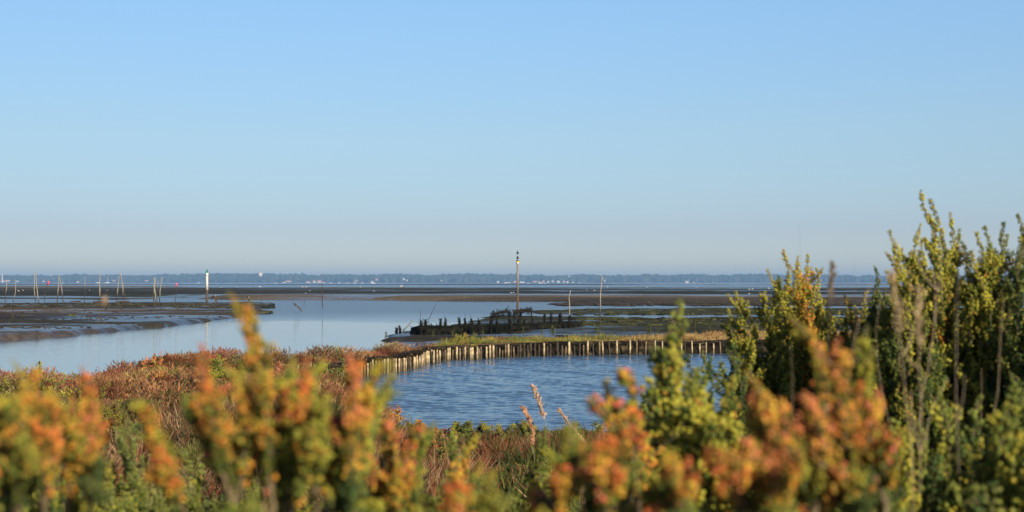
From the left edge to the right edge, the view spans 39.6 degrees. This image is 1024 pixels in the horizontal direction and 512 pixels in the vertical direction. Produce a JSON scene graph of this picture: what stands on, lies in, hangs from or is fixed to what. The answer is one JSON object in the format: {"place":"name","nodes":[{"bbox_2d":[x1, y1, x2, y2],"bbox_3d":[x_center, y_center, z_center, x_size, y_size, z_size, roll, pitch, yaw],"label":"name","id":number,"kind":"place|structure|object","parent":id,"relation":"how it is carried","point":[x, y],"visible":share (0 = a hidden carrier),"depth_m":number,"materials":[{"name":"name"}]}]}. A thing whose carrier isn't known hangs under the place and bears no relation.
{"place":"outdoors","nodes":[
{"label":"outdoors","id":0,"kind":"place"},
{"bbox_2d":[0,282,1023,505],"bbox_3d":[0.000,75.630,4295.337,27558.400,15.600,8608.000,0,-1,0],"label":"ground","id":1,"kind":"structure","parent":0,"point":[608,295],"depth_m":233.75,"materials":[{"name":"soil"}]},
{"bbox_2d":[0,360,67,511],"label":"saltmarsh shrub","id":2,"kind":"object","parent":1,"relation":"on","point":[26,464],"visible":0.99,"depth_m":1.14,"materials":[{"name":"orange plant"}]},
{"bbox_2d":[0,360,81,443],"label":"saltmarsh shrub","id":3,"kind":"object","parent":1,"relation":"on","point":[7,393],"visible":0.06,"depth_m":12.93,"materials":[{"name":"orange plant"}]},
{"bbox_2d":[17,467,78,511],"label":"saltmarsh shrub","id":4,"kind":"object","parent":1,"relation":"on","point":[55,504],"visible":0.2,"depth_m":2.47,"materials":[{"name":"green plant"}]},
{"bbox_2d":[53,365,113,511],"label":"saltmarsh shrub","id":5,"kind":"object","parent":1,"relation":"on","point":[84,459],"visible":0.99,"depth_m":1.22,"materials":[{"name":"orange plant"}]},
{"bbox_2d":[88,296,107,374],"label":"dry stalk","id":6,"kind":"object","parent":1,"relation":"on","point":[104,300],"visible":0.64,"depth_m":1.78,"materials":[{"name":"brown plant"}]},
{"bbox_2d":[74,376,122,432],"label":"saltmarsh shrub","id":7,"kind":"object","parent":1,"relation":"on","point":[110,415],"visible":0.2,"depth_m":16.51,"materials":[{"name":"green plant"}]},
{"bbox_2d":[74,458,166,511],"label":"saltmarsh shrub","id":8,"kind":"object","parent":1,"relation":"on","point":[122,504],"visible":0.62,"depth_m":2.72,"materials":[{"name":"green plant"}]},
{"bbox_2d":[103,398,142,439],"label":"saltmarsh shrub","id":9,"kind":"object","parent":1,"relation":"on","point":[131,411],"visible":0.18,"depth_m":16.57,"materials":[{"name":"green plant"}]},
{"bbox_2d":[95,417,172,511],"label":"saltmarsh shrub","id":10,"kind":"object","parent":1,"relation":"on","point":[131,473],"visible":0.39,"depth_m":3.16,"materials":[{"name":"green plant"}]},
{"bbox_2d":[0,302,275,330],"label":"mudflat","id":11,"kind":"structure","parent":1,"relation":"on","point":[271,305],"depth_m":171.04,"materials":[{"name":"soil"}]},
{"bbox_2d":[137,353,168,380],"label":"saltmarsh shrub","id":12,"kind":"object","parent":1,"relation":"on","point":[159,362],"visible":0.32,"depth_m":29.64,"materials":[{"name":"orange plant"}]},
{"bbox_2d":[129,399,185,511],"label":"saltmarsh shrub","id":13,"kind":"object","parent":1,"relation":"on","point":[163,475],"visible":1,"depth_m":1.19,"materials":[{"name":"orange plant"}]},
{"bbox_2d":[135,389,180,422],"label":"saltmarsh shrub","id":14,"kind":"object","parent":1,"relation":"on","point":[170,405],"visible":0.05,"depth_m":18.55,"materials":[{"name":"brown plant"}]},
{"bbox_2d":[174,369,215,392],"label":"saltmarsh shrub","id":15,"kind":"object","parent":1,"relation":"on","point":[189,379],"visible":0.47,"depth_m":26.48,"materials":[{"name":"brown plant"}]},
{"bbox_2d":[206,270,208,302],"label":"channel marker","id":16,"kind":"object","parent":1,"relation":"on","point":[207,280],"visible":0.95,"depth_m":203.11,"materials":[{"name":"white wood"}]},
{"bbox_2d":[161,447,269,511],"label":"saltmarsh shrub","id":17,"kind":"object","parent":1,"relation":"on","point":[192,502],"visible":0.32,"depth_m":3.17,"materials":[{"name":"green plant"}]},
{"bbox_2d":[207,353,237,380],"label":"saltmarsh shrub","id":18,"kind":"object","parent":1,"relation":"on","point":[216,370],"visible":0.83,"depth_m":30.48,"materials":[{"name":"green plant"}]},
{"bbox_2d":[179,292,279,511],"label":"saltmarsh shrub","id":19,"kind":"object","parent":1,"relation":"on","point":[214,432],"visible":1,"depth_m":1.22,"materials":[{"name":"orange plant"}]},
{"bbox_2d":[0,341,463,463],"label":"glasswort","id":20,"kind":"object","parent":1,"relation":"on","point":[131,382],"visible":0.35,"depth_m":29.18,"materials":[{"name":"brown plant"}]},
{"bbox_2d":[256,354,333,511],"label":"saltmarsh shrub","id":21,"kind":"object","parent":1,"relation":"on","point":[304,454],"visible":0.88,"depth_m":1.22,"materials":[{"name":"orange plant"}]},
{"bbox_2d":[0,368,625,511],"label":"saltmarsh tussocks","id":22,"kind":"object","parent":1,"relation":"on","point":[435,478],"visible":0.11,"depth_m":15.30,"materials":[{"name":"brown plant"}]},
{"bbox_2d":[268,470,379,511],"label":"saltmarsh shrub","id":23,"kind":"object","parent":1,"relation":"on","point":[310,507],"visible":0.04,"depth_m":2.76,"materials":[{"name":"green plant"}]},
{"bbox_2d":[56,389,606,511],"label":"saltmarsh growth","id":24,"kind":"object","parent":1,"relation":"on","point":[180,442],"visible":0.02,"depth_m":16.33,"materials":[{"name":"plant"}]},
{"bbox_2d":[325,358,351,378],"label":"saltmarsh shrub","id":25,"kind":"object","parent":1,"relation":"on","point":[342,369],"visible":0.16,"depth_m":33.20,"materials":[{"name":"brown plant"}]},
{"bbox_2d":[301,351,401,511],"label":"saltmarsh shrub","id":26,"kind":"object","parent":1,"relation":"on","point":[345,474],"visible":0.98,"depth_m":1.26,"materials":[{"name":"orange plant"}]},
{"bbox_2d":[392,358,394,372],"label":"pond stake","id":27,"kind":"object","parent":1,"relation":"on","point":[393,365],"visible":0.38,"depth_m":40.86,"materials":[{"name":"brown wood"}]},
{"bbox_2d":[395,358,396,372],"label":"pond stake","id":28,"kind":"object","parent":1,"relation":"on","point":[395,365],"visible":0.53,"depth_m":40.87,"materials":[{"name":"brown wood"}]},
{"bbox_2d":[398,358,399,372],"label":"pond stake","id":29,"kind":"object","parent":1,"relation":"on","point":[398,365],"visible":0.52,"depth_m":40.86,"materials":[{"name":"brown wood"}]},
{"bbox_2d":[365,407,437,511],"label":"saltmarsh shrub","id":30,"kind":"object","parent":1,"relation":"on","point":[394,491],"visible":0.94,"depth_m":1.58,"materials":[{"name":"orange plant"}]},
{"bbox_2d":[364,450,446,511],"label":"saltmarsh shrub","id":31,"kind":"object","parent":1,"relation":"on","point":[426,495],"visible":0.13,"depth_m":2.45,"materials":[{"name":"green plant"}]},
{"bbox_2d":[385,405,445,448],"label":"saltmarsh shrub","id":32,"kind":"object","parent":1,"relation":"on","point":[399,418],"visible":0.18,"depth_m":20.85,"materials":[{"name":"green plant"}]},
{"bbox_2d":[418,319,422,334],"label":"weedy post","id":33,"kind":"object","parent":1,"relation":"on","point":[420,326],"visible":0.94,"depth_m":83.54,"materials":[{"name":"black wood"}]},
{"bbox_2d":[423,319,427,334],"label":"weedy post","id":34,"kind":"object","parent":1,"relation":"on","point":[425,329],"visible":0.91,"depth_m":83.54,"materials":[{"name":"black wood"}]},
{"bbox_2d":[422,445,477,474],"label":"saltmarsh shrub","id":35,"kind":"object","parent":1,"relation":"on","point":[443,454],"visible":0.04,"depth_m":14.66,"materials":[{"name":"green plant"}]},
{"bbox_2d":[439,433,485,511],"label":"saltmarsh shrub","id":36,"kind":"object","parent":1,"relation":"on","point":[461,463],"visible":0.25,"depth_m":2.30,"materials":[{"name":"orange plant"}]},
{"bbox_2d":[418,460,510,511],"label":"saltmarsh shrub","id":37,"kind":"object","parent":1,"relation":"on","point":[457,494],"visible":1,"depth_m":1.15,"materials":[{"name":"orange plant"}]},
{"bbox_2d":[450,332,481,351],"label":"saltmarsh shrub","id":38,"kind":"object","parent":1,"relation":"on","point":[464,336],"visible":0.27,"depth_m":51.31,"materials":[{"name":"green plant"}]},
{"bbox_2d":[468,317,473,333],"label":"weedy post","id":39,"kind":"object","parent":1,"relation":"on","point":[471,329],"visible":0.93,"depth_m":85.23,"materials":[{"name":"black wood"}]},
{"bbox_2d":[447,419,495,444],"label":"saltmarsh shrub","id":40,"kind":"object","parent":1,"relation":"on","point":[466,429],"visible":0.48,"depth_m":22.10,"materials":[{"name":"green plant"}]},
{"bbox_2d":[477,317,481,334],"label":"weedy post","id":41,"kind":"object","parent":1,"relation":"on","point":[479,328],"visible":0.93,"depth_m":85.23,"materials":[{"name":"black wood"}]},
{"bbox_2d":[445,431,529,511],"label":"saltmarsh shrub","id":42,"kind":"object","parent":1,"relation":"on","point":[453,439],"visible":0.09,"depth_m":2.90,"materials":[{"name":"green plant"}]},
{"bbox_2d":[489,315,491,333],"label":"weedy post","id":43,"kind":"object","parent":1,"relation":"on","point":[490,323],"visible":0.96,"depth_m":87.92,"materials":[{"name":"black wood"}]},
{"bbox_2d":[410,318,582,334],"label":"weed bank","id":44,"kind":"structure","parent":1,"relation":"on","point":[447,329],"depth_m":88.11,"materials":[{"name":"black plant"}]},
{"bbox_2d":[494,317,499,332],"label":"weedy post","id":45,"kind":"object","parent":1,"relation":"on","point":[497,326],"visible":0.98,"depth_m":87.93,"materials":[{"name":"black wood"}]},
{"bbox_2d":[489,306,511,323],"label":"oyster table","id":46,"kind":"object","parent":1,"relation":"on","point":[497,313],"visible":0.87,"depth_m":101.75,"materials":[{"name":"black metal"}]},
{"bbox_2d":[0,273,1012,282],"bbox_3d":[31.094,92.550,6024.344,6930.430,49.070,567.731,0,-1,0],"label":"distant wood","id":47,"kind":"object","parent":1,"relation":"on","point":[396,278],"visible":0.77,"depth_m":5788.59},
{"bbox_2d":[484,444,532,484],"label":"saltmarsh shrub","id":48,"kind":"object","parent":1,"relation":"on","point":[508,466],"visible":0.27,"depth_m":14.97,"materials":[{"name":"green plant"}]},
{"bbox_2d":[508,317,512,333],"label":"weedy post","id":49,"kind":"object","parent":1,"relation":"on","point":[510,328],"visible":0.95,"depth_m":87.92,"materials":[{"name":"black wood"}]},
{"bbox_2d":[491,419,539,445],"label":"saltmarsh shrub","id":50,"kind":"object","parent":1,"relation":"on","point":[523,426],"visible":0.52,"depth_m":21.79,"materials":[{"name":"green plant"}]},
{"bbox_2d":[516,251,518,313],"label":"cardinal marker","id":51,"kind":"object","parent":1,"relation":"on","point":[517,260],"visible":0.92,"depth_m":145.88,"materials":[{"name":"brown wood"}]},
{"bbox_2d":[519,343,521,356],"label":"pond stake","id":52,"kind":"object","parent":1,"relation":"on","point":[520,349],"visible":0.58,"depth_m":49.40,"materials":[{"name":"brown wood"}]},
{"bbox_2d":[510,306,533,323],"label":"oyster table","id":53,"kind":"object","parent":1,"relation":"on","point":[520,311],"visible":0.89,"depth_m":101.78,"materials":[{"name":"black metal"}]},
{"bbox_2d":[523,342,524,356],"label":"pond stake","id":54,"kind":"object","parent":1,"relation":"on","point":[523,349],"visible":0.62,"depth_m":49.55,"materials":[{"name":"brown wood"}]},
{"bbox_2d":[520,404,535,478],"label":"dry stalk","id":55,"kind":"object","parent":1,"relation":"on","point":[528,418],"visible":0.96,"depth_m":9.04,"materials":[{"name":"beige plant"}]},
{"bbox_2d":[530,384,546,463],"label":"dry stalk","id":56,"kind":"object","parent":1,"relation":"on","point":[538,398],"visible":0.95,"depth_m":9.02,"materials":[{"name":"beige plant"}]},
{"bbox_2d":[519,426,580,511],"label":"saltmarsh shrub","id":57,"kind":"object","parent":1,"relation":"on","point":[543,476],"visible":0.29,"depth_m":3.29,"materials":[{"name":"green plant"}]},
{"bbox_2d":[548,311,553,322],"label":"weedy post","id":58,"kind":"object","parent":1,"relation":"on","point":[550,317],"visible":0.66,"depth_m":95.97,"materials":[{"name":"black wood"}]},
{"bbox_2d":[556,341,558,355],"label":"pond stake","id":59,"kind":"object","parent":1,"relation":"on","point":[557,348],"visible":0.57,"depth_m":50.20,"materials":[{"name":"brown wood"}]},
{"bbox_2d":[558,313,562,321],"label":"weedy post","id":60,"kind":"object","parent":1,"relation":"on","point":[560,315],"visible":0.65,"depth_m":104.31,"materials":[{"name":"black wood"}]},
{"bbox_2d":[567,312,571,327],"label":"weedy post","id":61,"kind":"object","parent":1,"relation":"on","point":[569,322],"visible":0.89,"depth_m":95.93,"materials":[{"name":"black wood"}]},
{"bbox_2d":[556,408,586,443],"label":"dry stalk","id":62,"kind":"object","parent":1,"relation":"on","point":[561,413],"visible":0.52,"depth_m":9.03,"materials":[{"name":"beige plant"}]},
{"bbox_2d":[548,445,595,477],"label":"saltmarsh shrub","id":63,"kind":"object","parent":1,"relation":"on","point":[587,455],"depth_m":15.00,"materials":[{"name":"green plant"}]},
{"bbox_2d":[552,421,604,439],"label":"saltmarsh shrub","id":64,"kind":"object","parent":1,"relation":"on","point":[599,427],"visible":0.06,"depth_m":21.12,"materials":[{"name":"green plant"}]},
{"bbox_2d":[521,420,645,511],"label":"saltmarsh shrub","id":65,"kind":"object","parent":1,"relation":"on","point":[611,480],"visible":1,"depth_m":1.15,"materials":[{"name":"orange plant"}]},
{"bbox_2d":[587,341,588,355],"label":"pond stake","id":66,"kind":"object","parent":1,"relation":"on","point":[587,348],"visible":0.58,"depth_m":50.56,"materials":[{"name":"brown wood"}]},
{"bbox_2d":[599,276,602,327],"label":"pole","id":67,"kind":"object","parent":1,"relation":"on","point":[600,303],"visible":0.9,"depth_m":96.47,"materials":[{"name":"brown wood"}]},
{"bbox_2d":[577,458,634,511],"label":"saltmarsh shrub","id":68,"kind":"object","parent":1,"relation":"on","point":[590,502],"visible":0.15,"depth_m":2.24,"materials":[{"name":"green plant"}]},
{"bbox_2d":[585,367,646,511],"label":"saltmarsh shrub","id":69,"kind":"object","parent":1,"relation":"on","point":[629,415],"visible":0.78,"depth_m":1.40,"materials":[{"name":"orange plant"}]},
{"bbox_2d":[616,340,617,354],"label":"pond stake","id":70,"kind":"object","parent":1,"relation":"on","point":[616,347],"visible":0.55,"depth_m":50.70,"materials":[{"name":"brown wood"}]},
{"bbox_2d":[629,340,630,354],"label":"pond stake","id":71,"kind":"object","parent":1,"relation":"on","point":[629,347],"visible":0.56,"depth_m":50.77,"materials":[{"name":"brown wood"}]},
{"bbox_2d":[427,328,854,349],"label":"bank grass","id":72,"kind":"structure","parent":1,"relation":"on","point":[695,336],"depth_m":52.31,"materials":[{"name":"green plant"}]},
{"bbox_2d":[627,299,746,511],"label":"saltmarsh shrub","id":73,"kind":"object","parent":1,"relation":"on","point":[690,416],"visible":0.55,"depth_m":2.03,"materials":[{"name":"green plant"}]},
{"bbox_2d":[636,341,769,493],"bbox_3d":[0.460,0.882,3.585,0.400,1.351,0.596,0,-1,0],"label":"saltmarsh shrub","id":74,"kind":"object","parent":1,"relation":"on","point":[708,371],"visible":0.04,"depth_m":3.45,"materials":[{"name":"green plant"}]},
{"bbox_2d":[638,435,806,511],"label":"saltmarsh shrub","id":75,"kind":"object","parent":1,"relation":"on","point":[773,489],"visible":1,"depth_m":1.13,"materials":[{"name":"orange plant"}]},
{"bbox_2d":[551,302,961,326],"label":"seaweed","id":76,"kind":"object","parent":1,"relation":"on","point":[628,321],"visible":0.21,"depth_m":138.01,"materials":[{"name":"plant"}]},
{"bbox_2d":[720,249,851,456],"bbox_3d":[0.978,0.819,4.989,0.575,1.678,0.798,0,-1,0],"label":"saltmarsh shrub","id":77,"kind":"object","parent":1,"relation":"on","point":[774,373],"visible":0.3,"depth_m":4.87,"materials":[{"name":"green plant"}]},
{"bbox_2d":[791,354,792,425],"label":"dry stalk","id":78,"kind":"object","parent":1,"relation":"on","point":[792,391],"visible":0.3,"depth_m":2.02,"materials":[{"name":"brown plant"}]},
{"bbox_2d":[741,314,904,511],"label":"saltmarsh shrub","id":79,"kind":"object","parent":1,"relation":"on","point":[825,478],"visible":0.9,"depth_m":1.24,"materials":[{"name":"orange plant"}]},
{"bbox_2d":[746,441,908,511],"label":"saltmarsh shrub","id":80,"kind":"object","parent":1,"relation":"on","point":[895,500],"visible":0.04,"depth_m":1.86,"materials":[{"name":"green plant"}]},
{"bbox_2d":[827,260,836,354],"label":"dry stalk","id":81,"kind":"object","parent":1,"relation":"on","point":[831,279],"visible":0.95,"depth_m":2.23,"materials":[{"name":"brown plant"}]},
{"bbox_2d":[795,265,886,459],"bbox_3d":[1.166,0.835,4.723,0.398,1.618,0.823,0,-1,22],"label":"saltmarsh shrub","id":82,"kind":"object","parent":1,"relation":"on","point":[827,327],"visible":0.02,"depth_m":4.62,"materials":[{"name":"green plant"}]},
{"bbox_2d":[842,279,871,448],"bbox_3d":[0.448,0.745,1.802,0.027,1.430,0.094,-1,-1,43],"label":"dry stalk","id":83,"kind":"object","parent":1,"relation":"on","point":[858,323],"visible":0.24,"depth_m":1.83,"materials":[{"name":"brown plant"}]},
{"bbox_2d":[834,324,880,510],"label":"saltmarsh shrub","id":84,"kind":"object","parent":1,"relation":"on","point":[864,370],"visible":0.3,"depth_m":1.42,"materials":[{"name":"green plant"}]},
{"bbox_2d":[876,298,896,483],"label":"dry stalk","id":85,"kind":"object","parent":1,"relation":"on","point":[879,372],"visible":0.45,"depth_m":2.62,"materials":[{"name":"brown plant"}]},
{"bbox_2d":[883,266,913,503],"bbox_3d":[0.537,0.736,1.914,0.034,1.448,0.098,0,-1,-20],"label":"dry stalk","id":86,"kind":"object","parent":1,"relation":"on","point":[893,282],"visible":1,"depth_m":1.94,"materials":[{"name":"brown plant"}]},
{"bbox_2d":[863,229,955,492],"bbox_3d":[1.146,0.770,4.182,0.337,1.677,0.716,0,-1,8],"label":"saltmarsh shrub","id":87,"kind":"object","parent":1,"relation":"on","point":[886,354],"visible":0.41,"depth_m":3.99,"materials":[{"name":"green plant"}]},
{"bbox_2d":[905,281,927,511],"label":"dry stalk","id":88,"kind":"object","parent":1,"relation":"on","point":[918,316],"visible":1,"depth_m":1.94,"materials":[{"name":"beige plant"}]},
{"bbox_2d":[917,222,944,439],"bbox_3d":[0.707,0.709,2.414,0.117,1.537,0.045,1,-1,-39],"label":"dry stalk","id":89,"kind":"object","parent":1,"relation":"on","point":[936,289],"visible":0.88,"depth_m":2.44,"materials":[{"name":"brown plant"}]},
{"bbox_2d":[921,378,948,510],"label":"dry stalk","id":90,"kind":"object","parent":1,"relation":"on","point":[930,416],"visible":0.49,"depth_m":2.42,"materials":[{"name":"plant"}]},
{"bbox_2d":[882,190,1005,492],"bbox_3d":[1.335,0.717,4.287,0.433,1.798,0.752,0,-1,21],"label":"saltmarsh shrub","id":91,"kind":"object","parent":1,"relation":"on","point":[947,320],"visible":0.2,"depth_m":4.09,"materials":[{"name":"green plant"}]},
{"bbox_2d":[881,391,1008,511],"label":"saltmarsh shrub","id":92,"kind":"object","parent":1,"relation":"on","point":[932,485],"visible":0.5,"depth_m":2.38,"materials":[{"name":"green plant"}]},
{"bbox_2d":[956,219,969,511],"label":"dry stalk","id":93,"kind":"object","parent":1,"relation":"on","point":[964,386],"visible":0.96,"depth_m":2.00,"materials":[{"name":"brown plant"}]},
{"bbox_2d":[979,368,981,441],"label":"dry stalk","id":94,"kind":"object","parent":1,"relation":"on","point":[981,394],"visible":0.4,"depth_m":3.03,"materials":[{"name":"plant"}]},
{"bbox_2d":[947,381,1023,511],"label":"saltmarsh shrub","id":95,"kind":"object","parent":1,"relation":"on","point":[998,486],"visible":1,"depth_m":1.81,"materials":[{"name":"green plant"}]},
{"bbox_2d":[948,221,1023,450],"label":"saltmarsh shrub","id":96,"kind":"object","parent":1,"relation":"on","point":[993,267],"visible":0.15,"depth_m":4.06,"materials":[{"name":"green plant"}]},
{"bbox_2d":[986,304,1003,446],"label":"dry stalk","id":97,"kind":"object","parent":1,"relation":"on","point":[999,366],"visible":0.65,"depth_m":2.44,"materials":[{"name":"brown plant"}]},
{"bbox_2d":[983,213,1023,439],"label":"saltmarsh shrub","id":98,"kind":"object","parent":1,"relation":"on","point":[1012,364],"visible":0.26,"depth_m":3.89,"materials":[{"name":"green plant"}]},
{"bbox_2d":[0,283,1023,377],"bbox_3d":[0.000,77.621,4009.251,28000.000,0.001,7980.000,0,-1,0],"label":"channel water","id":99,"kind":"structure","parent":0,"point":[358,324],"depth_m":105.61,"materials":[{"name":"blue liquid"}]},
{"bbox_2d":[0,0,1023,275],"label":"sky","id":100,"kind":"structure","parent":0,"point":[138,137],"materials":[{"name":"blue"}]},
{"bbox_2d":[294,340,852,375],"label":"pond bank","id":101,"kind":"structure","parent":0,"point":[623,347],"depth_m":50.74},
{"bbox_2d":[360,353,830,432],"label":"pond water","id":102,"kind":"structure","parent":0,"point":[494,391],"depth_m":35.28,"materials":[{"name":"blue liquid"}]}
]}

